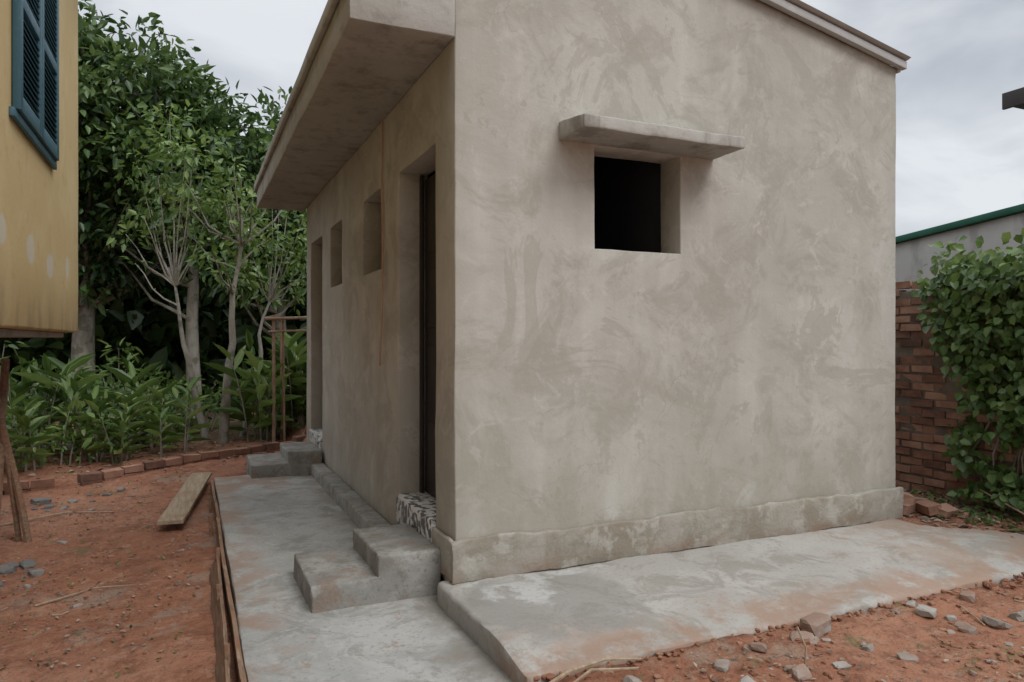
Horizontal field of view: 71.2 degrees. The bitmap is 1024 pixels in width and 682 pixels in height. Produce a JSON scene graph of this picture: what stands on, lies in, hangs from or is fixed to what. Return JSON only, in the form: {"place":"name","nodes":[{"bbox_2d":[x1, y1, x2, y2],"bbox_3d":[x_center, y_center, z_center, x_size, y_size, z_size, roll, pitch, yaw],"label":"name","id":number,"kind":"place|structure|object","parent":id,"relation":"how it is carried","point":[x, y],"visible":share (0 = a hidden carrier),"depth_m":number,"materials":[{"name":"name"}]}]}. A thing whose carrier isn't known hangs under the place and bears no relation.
{"place":"outdoors","nodes":[
{"label":"outdoors","id":0,"kind":"place"},
{"bbox_2d":[0,0,77,331],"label":"walls","id":1,"kind":"structure","parent":0,"point":[38,243],"depth_m":5.20,"materials":[{"name":"yellow paint"}]},
{"bbox_2d":[12,0,41,137],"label":"louvre shutter","id":2,"kind":"object","parent":1,"relation":"attached to","point":[27,59],"visible":0.87,"depth_m":4.62,"materials":[{"name":"teal paint"}]},
{"bbox_2d":[9,106,56,169],"bbox_3d":[-3.308,-1.381,4.973,0.029,0.055,1.500,0,0,-24],"label":"window sill","id":3,"kind":"structure","parent":1,"relation":"attached to","point":[21,123],"depth_m":4.79,"materials":[{"name":"teal paint"}]},
{"bbox_2d":[38,0,58,160],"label":"louvre shutter","id":4,"kind":"object","parent":1,"relation":"attached to","point":[49,140],"visible":0.73,"depth_m":5.36,"materials":[{"name":"teal paint"}]},
{"bbox_2d":[214,474,512,681],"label":"concrete path","id":5,"kind":"structure","parent":0,"point":[271,527],"depth_m":3.80,"materials":[{"name":"grey concrete"}]},
{"bbox_2d":[294,523,439,613],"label":"entry steps","id":6,"kind":"structure","parent":5,"relation":"on","point":[374,565],"depth_m":4.09,"materials":[{"name":"concrete"}]},
{"bbox_2d":[0,406,1023,681],"bbox_3d":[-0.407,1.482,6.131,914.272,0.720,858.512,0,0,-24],"label":"ground","id":7,"kind":"structure","parent":0,"point":[194,644],"depth_m":4.05,"materials":[{"name":"red soil"}]},
{"bbox_2d":[0,358,32,542],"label":"leaning poles","id":8,"kind":"object","parent":7,"relation":"on","point":[18,507],"visible":0.94,"depth_m":5.67,"materials":[{"name":"brown wood"}]},
{"bbox_2d":[2,340,67,433],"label":"leafy shrub","id":9,"kind":"object","parent":7,"relation":"on","point":[22,344],"visible":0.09,"depth_m":10.44,"materials":[{"name":"green plant"}]},
{"bbox_2d":[3,390,68,469],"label":"leafy shrub","id":10,"kind":"object","parent":7,"relation":"on","point":[43,459],"visible":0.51,"depth_m":8.33,"materials":[{"name":"green plant"}]},
{"bbox_2d":[0,352,94,462],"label":"ginger plant","id":11,"kind":"object","parent":7,"relation":"on","point":[26,375],"visible":0.32,"depth_m":9.21,"materials":[{"name":"green plant"}]},
{"bbox_2d":[6,377,105,471],"bbox_3d":[-5.463,0.991,8.469,1.177,1.068,1.263,0,0,-37],"label":"ginger plant","id":12,"kind":"object","parent":7,"relation":"on","point":[25,415],"visible":0.79,"depth_m":8.43,"materials":[{"name":"green plant"}]},
{"bbox_2d":[0,487,136,590],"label":"rubble stones","id":13,"kind":"object","parent":7,"relation":"on","point":[9,567],"visible":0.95,"depth_m":5.04,"materials":[{"name":"grey stone"}]},
{"bbox_2d":[8,359,132,454],"bbox_3d":[-6.213,0.919,9.638,1.858,1.358,2.075,0,0,-6],"label":"leafy shrub","id":14,"kind":"object","parent":7,"relation":"on","point":[57,393],"visible":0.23,"depth_m":9.48,"materials":[{"name":"green plant"}]},
{"bbox_2d":[28,387,153,465],"bbox_3d":[-5.288,1.097,9.075,1.354,1.038,1.307,0,0,-24],"label":"leafy shrub","id":15,"kind":"object","parent":7,"relation":"on","point":[91,457],"visible":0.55,"depth_m":8.80,"materials":[{"name":"green plant"}]},
{"bbox_2d":[0,474,191,681],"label":"ground weeds","id":16,"kind":"object","parent":7,"relation":"on","point":[130,626],"visible":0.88,"depth_m":4.96,"materials":[{"name":"green plant"}]},
{"bbox_2d":[33,355,166,456],"bbox_3d":[-5.513,0.856,9.499,1.465,1.368,1.480,0,0,29],"label":"ginger plant","id":17,"kind":"object","parent":7,"relation":"on","point":[126,379],"visible":0.4,"depth_m":9.44,"materials":[{"name":"green plant"}]},
{"bbox_2d":[0,468,199,681],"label":"leaf litter","id":18,"kind":"object","parent":7,"relation":"on","point":[57,617],"visible":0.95,"depth_m":4.56,"materials":[{"name":"brown plant"}]},
{"bbox_2d":[34,338,183,433],"bbox_3d":[-6.304,0.763,11.402,2.136,1.671,2.041,0,0,-24],"label":"leafy shrub","id":19,"kind":"object","parent":7,"relation":"on","point":[111,382],"visible":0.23,"depth_m":11.20,"materials":[{"name":"green plant"}]},
{"bbox_2d":[72,394,152,464],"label":"ginger plant","id":20,"kind":"object","parent":7,"relation":"on","point":[120,431],"visible":0.93,"depth_m":8.85,"materials":[{"name":"green plant"}]},
{"bbox_2d":[70,378,194,452],"bbox_3d":[-5.249,1.094,10.167,1.428,1.144,1.473,0,0,-1],"label":"leafy shrub","id":21,"kind":"object","parent":7,"relation":"on","point":[142,442],"visible":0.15,"depth_m":10.11,"materials":[{"name":"green plant"}]},
{"bbox_2d":[0,149,306,410],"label":"background trees","id":22,"kind":"object","parent":7,"relation":"on","point":[147,327],"visible":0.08,"depth_m":15.47,"materials":[{"name":"green plant"}]},
{"bbox_2d":[70,0,239,418],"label":"mango tree","id":23,"kind":"object","parent":7,"relation":"on","point":[92,214],"visible":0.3,"depth_m":12.79,"materials":[{"name":"green plant"}]},
{"bbox_2d":[3,426,306,494],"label":"brick kerb","id":24,"kind":"structure","parent":7,"relation":"on","point":[84,479],"depth_m":8.31,"materials":[{"name":"brown brick"}]},
{"bbox_2d":[16,422,304,476],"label":"leaf litter","id":25,"kind":"object","parent":7,"relation":"on","point":[33,474],"visible":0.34,"depth_m":9.29,"materials":[{"name":"brown plant"}]},
{"bbox_2d":[126,375,218,456],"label":"ginger plant","id":26,"kind":"object","parent":7,"relation":"on","point":[173,421],"visible":0.89,"depth_m":9.65,"materials":[{"name":"green plant"}]},
{"bbox_2d":[78,1,287,417],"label":"mango tree","id":27,"kind":"object","parent":7,"relation":"on","point":[186,95],"visible":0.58,"depth_m":12.77,"materials":[{"name":"green plant"}]},
{"bbox_2d":[157,472,211,524],"bbox_3d":[-3.104,1.474,6.861,0.202,0.073,2.021,0,0,-17],"label":"loose plank","id":28,"kind":"object","parent":7,"relation":"on","point":[180,506],"visible":1,"depth_m":6.59,"materials":[{"name":"brown wood"}]},
{"bbox_2d":[122,107,256,440],"bbox_3d":[-4.777,-0.931,10.717,1.788,5.156,2.171,0,0,-24],"label":"guava tree","id":29,"kind":"object","parent":7,"relation":"on","point":[175,277],"visible":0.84,"depth_m":10.58,"materials":[{"name":"green plant"}]},
{"bbox_2d":[136,371,255,438],"bbox_3d":[-5.208,1.051,11.749,1.692,1.156,1.906,0,0,34],"label":"leafy shrub","id":30,"kind":"object","parent":7,"relation":"on","point":[210,398],"visible":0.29,"depth_m":11.62,"materials":[{"name":"green plant"}]},
{"bbox_2d":[208,480,246,681],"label":"timber formwork","id":31,"kind":"object","parent":7,"relation":"on","point":[221,645],"visible":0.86,"depth_m":3.93,"materials":[{"name":"brown wood"}]},
{"bbox_2d":[158,107,304,442],"bbox_3d":[-3.942,-0.897,10.566,2.035,5.088,2.267,0,0,6],"label":"guava tree","id":32,"kind":"object","parent":7,"relation":"on","point":[243,238],"visible":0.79,"depth_m":10.49,"materials":[{"name":"green plant"}]},
{"bbox_2d":[172,72,306,385],"bbox_3d":[-4.848,-1.836,14.608,3.894,7.065,3.347,0,0,-24],"label":"broadleaf tree","id":33,"kind":"object","parent":7,"relation":"on","point":[253,287],"visible":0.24,"depth_m":13.97,"materials":[{"name":"green plant"}]},
{"bbox_2d":[202,343,301,441],"bbox_3d":[-3.738,0.772,10.582,1.480,1.486,1.486,0,0,26],"label":"ginger plant","id":34,"kind":"object","parent":7,"relation":"on","point":[260,389],"visible":0.86,"depth_m":10.48,"materials":[{"name":"green plant"}]},
{"bbox_2d":[224,192,306,435],"bbox_3d":[-3.642,-0.504,11.890,2.133,4.302,1.612,0,0,-24],"label":"guava tree","id":35,"kind":"object","parent":7,"relation":"on","point":[274,294],"visible":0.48,"depth_m":11.74,"materials":[{"name":"green plant"}]},
{"bbox_2d":[231,348,306,413],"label":"leafy shrub","id":36,"kind":"object","parent":7,"relation":"on","point":[270,357],"visible":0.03,"depth_m":12.26,"materials":[{"name":"green plant"}]},
{"bbox_2d":[237,405,306,440],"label":"leafy shrub","id":37,"kind":"object","parent":7,"relation":"on","point":[296,425],"visible":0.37,"depth_m":10.96,"materials":[{"name":"green plant"}]},
{"bbox_2d":[244,329,306,428],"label":"ginger plant","id":38,"kind":"object","parent":7,"relation":"on","point":[297,409],"visible":0.31,"depth_m":11.16,"materials":[{"name":"green plant"}]},
{"bbox_2d":[258,326,306,429],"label":"ginger plant","id":39,"kind":"object","parent":7,"relation":"on","point":[292,364],"visible":0.3,"depth_m":10.97,"materials":[{"name":"green plant"}]},
{"bbox_2d":[246,442,321,477],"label":"entry steps","id":40,"kind":"structure","parent":7,"relation":"on","point":[293,458],"depth_m":7.84,"materials":[{"name":"concrete"}]},
{"bbox_2d":[264,315,306,441],"bbox_3d":[-3.273,0.577,10.612,0.828,1.940,0.724,0,0,-24],"label":"wooden trellis","id":41,"kind":"object","parent":7,"relation":"on","point":[273,318],"visible":0.59,"depth_m":10.30,"materials":[{"name":"brown wood"}]},
{"bbox_2d":[0,468,1023,681],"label":"soil clods","id":42,"kind":"object","parent":7,"relation":"on","point":[1002,655],"visible":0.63,"depth_m":3.41,"materials":[{"name":"brown soil"}]},
{"bbox_2d":[0,484,1023,681],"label":"fallen sticks","id":43,"kind":"object","parent":7,"relation":"on","point":[567,672],"visible":0.94,"depth_m":3.09,"materials":[{"name":"brown wood"}]},
{"bbox_2d":[23,494,1023,681],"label":"rubble stones","id":44,"kind":"object","parent":7,"relation":"on","point":[815,625],"visible":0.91,"depth_m":3.41,"materials":[{"name":"grey stone"}]},
{"bbox_2d":[254,0,910,582],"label":"plastered toilet block","id":45,"kind":"structure","parent":7,"relation":"on","point":[596,280],"depth_m":4.73,"materials":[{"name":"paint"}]},
{"bbox_2d":[419,173,435,496],"bbox_3d":[-0.468,-0.050,4.772,0.071,2.265,0.828,0,0,-24],"label":"door","id":46,"kind":"structure","parent":45,"relation":"in","point":[430,183],"depth_m":5.08,"materials":[{"name":"paint"}]},
{"bbox_2d":[437,519,1023,681],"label":"concrete apron","id":47,"kind":"object","parent":7,"relation":"on","point":[523,627],"visible":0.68,"depth_m":3.90,"materials":[{"name":"grey concrete"}]},
{"bbox_2d":[533,572,1023,681],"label":"soil clods","id":48,"kind":"object","parent":7,"relation":"on","point":[610,664],"visible":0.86,"depth_m":3.50,"materials":[{"name":"brown soil"}]},
{"bbox_2d":[673,592,1023,681],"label":"stones","id":49,"kind":"object","parent":7,"relation":"on","point":[859,667],"visible":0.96,"depth_m":3.05,"materials":[{"name":"grey stone"}]},
{"bbox_2d":[903,491,958,516],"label":"broken bricks","id":50,"kind":"object","parent":7,"relation":"on","point":[912,504],"visible":0.74,"depth_m":5.63,"materials":[{"name":"orange brick"}]},
{"bbox_2d":[895,281,1023,510],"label":"bricks","id":51,"kind":"object","parent":7,"relation":"on","point":[918,332],"visible":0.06,"depth_m":6.36,"materials":[{"name":"brown brick"}]},
{"bbox_2d":[895,212,1023,291],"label":"wall","id":52,"kind":"structure","parent":7,"relation":"on","point":[913,257],"depth_m":9.67,"materials":[{"name":"white paint"}]},
{"bbox_2d":[895,204,1023,243],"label":"roof trim","id":53,"kind":"structure","parent":52,"relation":"on","point":[1002,213],"depth_m":9.44,"materials":[{"name":"green metal"}]},
{"bbox_2d":[895,289,1023,512],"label":"brick wall","id":54,"kind":"structure","parent":7,"relation":"on","point":[936,364],"depth_m":6.35,"materials":[{"name":"brown brick"}]},
{"bbox_2d":[903,488,1023,530],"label":"ground weeds","id":55,"kind":"object","parent":7,"relation":"on","point":[981,515],"visible":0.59,"depth_m":5.55,"materials":[{"name":"green plant"}]},
{"bbox_2d":[903,488,1023,537],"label":"leaf litter","id":56,"kind":"object","parent":7,"relation":"on","point":[946,520],"visible":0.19,"depth_m":5.50,"materials":[{"name":"brown plant"}]},
{"bbox_2d":[910,228,1023,512],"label":"climbing vine","id":57,"kind":"object","parent":7,"relation":"on","point":[963,328],"visible":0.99,"depth_m":5.68,"materials":[{"name":"green plant"}]},
{"bbox_3d":[-4.244,0.859,2.241,0.301,1.780,0.303,0,0,-24],"label":"pillar","id":58,"kind":"object","parent":7,"relation":"on","visible":0},
{"bbox_2d":[0,328,63,336],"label":"floor beam","id":59,"kind":"structure","parent":58,"relation":"on","point":[4,332],"depth_m":5.27,"materials":[{"name":"brown wood"}]},
{"bbox_2d":[78,0,1023,236],"label":"sky","id":60,"kind":"structure","parent":0,"point":[959,155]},
{"bbox_3d":[9.399,-0.478,5.480,4.056,4.256,6.754,0,0,-24],"label":"wall","id":61,"kind":"object","parent":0,"visible":0},
{"bbox_3d":[9.379,-2.688,5.526,5.056,0.139,7.656,0,0,-24],"label":"roof","id":62,"kind":"object","parent":61,"relation":"on","visible":0},
{"bbox_2d":[1002,87,1023,109],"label":"eave fascia","id":63,"kind":"structure","parent":62,"relation":"attached to","point":[1012,98],"depth_m":7.88,"materials":[{"name":"metal"}]}
]}

